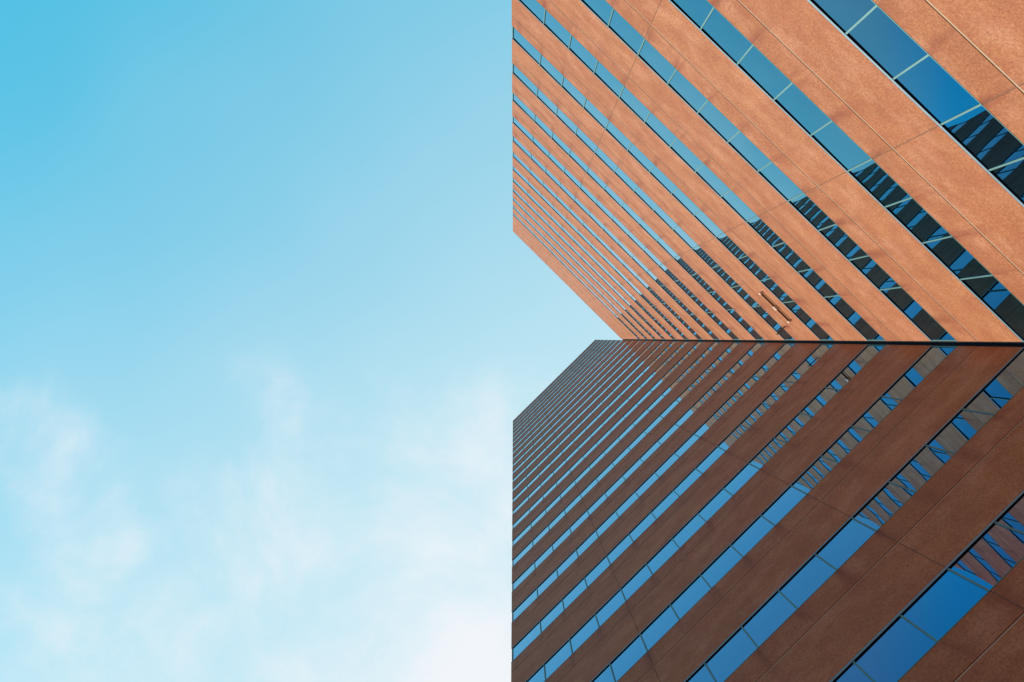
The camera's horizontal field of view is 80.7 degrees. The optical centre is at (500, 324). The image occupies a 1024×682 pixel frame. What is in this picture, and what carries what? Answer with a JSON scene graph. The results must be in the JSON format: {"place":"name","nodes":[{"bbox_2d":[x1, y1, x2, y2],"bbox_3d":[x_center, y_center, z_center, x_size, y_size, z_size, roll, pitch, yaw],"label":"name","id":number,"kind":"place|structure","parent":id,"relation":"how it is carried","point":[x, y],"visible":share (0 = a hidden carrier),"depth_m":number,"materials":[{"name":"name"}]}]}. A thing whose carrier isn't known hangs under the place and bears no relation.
{"place":"outdoors","nodes":[
{"label":"outdoors","id":0,"kind":"place"},
{"bbox_2d":[0,0,622,681],"label":"sky","id":1,"kind":"structure","parent":0,"point":[276,324],"materials":[{"name":"blue"}]},
{"bbox_2d":[511,340,1023,681],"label":"office tower","id":2,"kind":"structure","parent":0,"point":[689,511],"depth_m":21.08,"materials":[{"name":"stone"}]},
{"bbox_2d":[513,360,595,441],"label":"ribbon window","id":3,"kind":"structure","parent":2,"relation":"in","point":[595,360],"depth_m":87.37,"materials":[{"name":"blue glass"}]},
{"bbox_2d":[517,341,602,425],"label":"ribbon window","id":4,"kind":"structure","parent":2,"relation":"in","point":[602,341],"depth_m":99.01,"materials":[{"name":"blue glass"}]},
{"bbox_2d":[521,340,607,425],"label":"ribbon window","id":5,"kind":"structure","parent":2,"relation":"in","point":[607,340],"depth_m":95.12,"materials":[{"name":"blue glass"}]},
{"bbox_2d":[527,340,611,424],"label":"ribbon window","id":6,"kind":"structure","parent":2,"relation":"in","point":[611,340],"depth_m":91.26,"materials":[{"name":"blue glass"}]},
{"bbox_2d":[513,340,627,451],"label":"ribbon window","id":7,"kind":"structure","parent":2,"relation":"in","point":[626,340],"depth_m":79.63,"materials":[{"name":"blue glass"}]},
{"bbox_2d":[521,340,621,438],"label":"ribbon window","id":8,"kind":"structure","parent":2,"relation":"in","point":[621,340],"depth_m":83.49,"materials":[{"name":"blue glass"}]},
{"bbox_2d":[516,340,633,454],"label":"ribbon window","id":9,"kind":"structure","parent":2,"relation":"in","point":[632,340],"depth_m":75.74,"materials":[{"name":"blue glass"}]},
{"bbox_2d":[524,340,638,454],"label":"ribbon window","id":10,"kind":"structure","parent":2,"relation":"in","point":[638,340],"depth_m":71.87,"materials":[{"name":"blue glass"}]},
{"bbox_2d":[512,342,654,482],"bbox_3d":[8.789,9.087,63.528,21.106,1.299,0.044,-45,-92,0],"label":"ribbon window","id":11,"kind":"structure","parent":2,"relation":"in","point":[654,342],"depth_m":64.11,"materials":[{"name":"blue glass"}]},
{"bbox_2d":[526,359,646,477],"bbox_3d":[8.705,9.001,59.651,21.106,1.299,0.044,-45,-92,0],"label":"ribbon window","id":12,"kind":"structure","parent":2,"relation":"in","point":[646,359],"depth_m":60.24,"materials":[{"name":"blue glass"}]},
{"bbox_2d":[534,347,638,452],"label":"ribbon window","id":13,"kind":"structure","parent":2,"relation":"in","point":[638,347],"depth_m":68.00,"materials":[{"name":"blue glass"}]},
{"bbox_2d":[517,341,675,494],"bbox_3d":[8.622,8.914,55.775,21.106,1.299,0.044,-45,-92,0],"label":"ribbon window","id":14,"kind":"structure","parent":2,"relation":"in","point":[672,341],"depth_m":56.37,"materials":[{"name":"blue glass"}]},
{"bbox_2d":[512,341,688,514],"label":"ribbon window","id":15,"kind":"structure","parent":2,"relation":"in","point":[684,341],"depth_m":52.49,"materials":[{"name":"blue glass"}]},
{"bbox_2d":[512,342,697,528],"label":"ribbon window","id":16,"kind":"structure","parent":2,"relation":"in","point":[697,342],"depth_m":48.61,"materials":[{"name":"blue glass"}]},
{"bbox_2d":[512,342,718,545],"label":"ribbon window","id":17,"kind":"structure","parent":2,"relation":"in","point":[713,342],"depth_m":44.73,"materials":[{"name":"blue glass"}]},
{"bbox_2d":[512,342,739,566],"bbox_3d":[8.289,8.570,40.268,21.106,1.299,0.044,-45,-92,0],"label":"ribbon window","id":18,"kind":"structure","parent":2,"relation":"in","point":[733,342],"depth_m":40.86,"materials":[{"name":"blue glass"}]},
{"bbox_2d":[512,343,763,590],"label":"ribbon window","id":19,"kind":"structure","parent":2,"relation":"in","point":[756,346],"depth_m":36.48,"materials":[{"name":"blue glass"}]},
{"bbox_2d":[512,343,794,621],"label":"ribbon window","id":20,"kind":"structure","parent":2,"relation":"in","point":[785,347],"depth_m":32.59,"materials":[{"name":"blue glass"}]},
{"bbox_2d":[511,344,833,660],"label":"ribbon window","id":21,"kind":"structure","parent":2,"relation":"in","point":[821,349],"depth_m":28.71,"materials":[{"name":"blue glass"}]},
{"bbox_2d":[525,344,885,681],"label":"ribbon window","id":22,"kind":"structure","parent":2,"relation":"in","point":[868,352],"depth_m":24.82,"materials":[{"name":"blue glass"}]},
{"bbox_2d":[590,346,956,681],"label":"ribbon window","id":23,"kind":"structure","parent":2,"relation":"in","point":[933,356],"depth_m":20.93,"materials":[{"name":"blue glass"}]},
{"bbox_2d":[683,347,1023,681],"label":"ribbon window","id":24,"kind":"structure","parent":2,"relation":"in","point":[1008,381],"depth_m":17.06,"materials":[{"name":"blue glass"}]},
{"bbox_2d":[829,490,1023,681],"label":"ribbon window","id":25,"kind":"structure","parent":2,"relation":"in","point":[998,548],"depth_m":13.21,"materials":[{"name":"blue glass"}]},
{"label":"ground","id":26,"kind":"structure","parent":0,"visible":0},
{"bbox_2d":[512,0,1023,346],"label":"office tower","id":27,"kind":"structure","parent":26,"relation":"on","point":[811,171],"depth_m":20.78,"materials":[{"name":"stone"}]},
{"bbox_2d":[513,206,620,313],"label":"ribbon window","id":28,"kind":"structure","parent":27,"relation":"in","point":[513,206],"depth_m":68.21,"materials":[{"name":"blue glass"}]},
{"bbox_2d":[513,213,624,323],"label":"ribbon window","id":29,"kind":"structure","parent":27,"relation":"in","point":[596,296],"depth_m":72.05,"materials":[{"name":"blue glass"}]},
{"bbox_2d":[513,189,649,326],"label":"ribbon window","id":30,"kind":"structure","parent":27,"relation":"in","point":[513,189],"depth_m":60.42,"materials":[{"name":"blue glass"}]},
{"bbox_2d":[512,177,655,319],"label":"ribbon window","id":31,"kind":"structure","parent":27,"relation":"in","point":[512,177],"depth_m":56.58,"materials":[{"name":"blue glass"}]},
{"bbox_2d":[513,198,655,338],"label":"ribbon window","id":32,"kind":"structure","parent":27,"relation":"in","point":[513,198],"depth_m":64.31,"materials":[{"name":"blue glass"}]},
{"bbox_2d":[512,167,684,339],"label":"ribbon window","id":33,"kind":"structure","parent":27,"relation":"in","point":[513,167],"depth_m":52.59,"materials":[{"name":"blue glass"}]},
{"bbox_2d":[512,153,702,339],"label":"ribbon window","id":34,"kind":"structure","parent":27,"relation":"in","point":[513,153],"depth_m":48.81,"materials":[{"name":"blue glass"}]},
{"bbox_2d":[512,135,719,339],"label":"ribbon window","id":35,"kind":"structure","parent":27,"relation":"in","point":[512,135],"depth_m":44.92,"materials":[{"name":"blue glass"}]},
{"bbox_2d":[512,117,739,339],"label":"ribbon window","id":36,"kind":"structure","parent":27,"relation":"in","point":[513,117],"depth_m":41.00,"materials":[{"name":"blue glass"}]},
{"bbox_2d":[512,92,763,339],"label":"ribbon window","id":37,"kind":"structure","parent":27,"relation":"in","point":[517,101],"depth_m":36.86,"materials":[{"name":"blue glass"}]},
{"bbox_2d":[512,63,794,339],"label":"ribbon window","id":38,"kind":"structure","parent":27,"relation":"in","point":[537,92],"depth_m":32.94,"materials":[{"name":"blue glass"}]},
{"bbox_2d":[512,26,834,340],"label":"ribbon window","id":39,"kind":"structure","parent":27,"relation":"in","point":[519,39],"depth_m":29.07,"materials":[{"name":"blue glass"}]},
{"bbox_2d":[518,0,885,340],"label":"ribbon window","id":40,"kind":"structure","parent":27,"relation":"in","point":[534,7],"depth_m":25.16,"materials":[{"name":"blue glass"}]},
{"bbox_2d":[580,0,957,341],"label":"ribbon window","id":41,"kind":"structure","parent":27,"relation":"in","point":[880,279],"depth_m":21.19,"materials":[{"name":"blue glass"}]},
{"bbox_2d":[668,0,1023,341],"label":"ribbon window","id":42,"kind":"structure","parent":27,"relation":"in","point":[702,14],"depth_m":17.29,"materials":[{"name":"blue glass"}]},
{"bbox_2d":[807,0,1023,206],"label":"ribbon window","id":43,"kind":"structure","parent":27,"relation":"in","point":[870,29],"depth_m":13.45,"materials":[{"name":"blue glass"}]}
]}

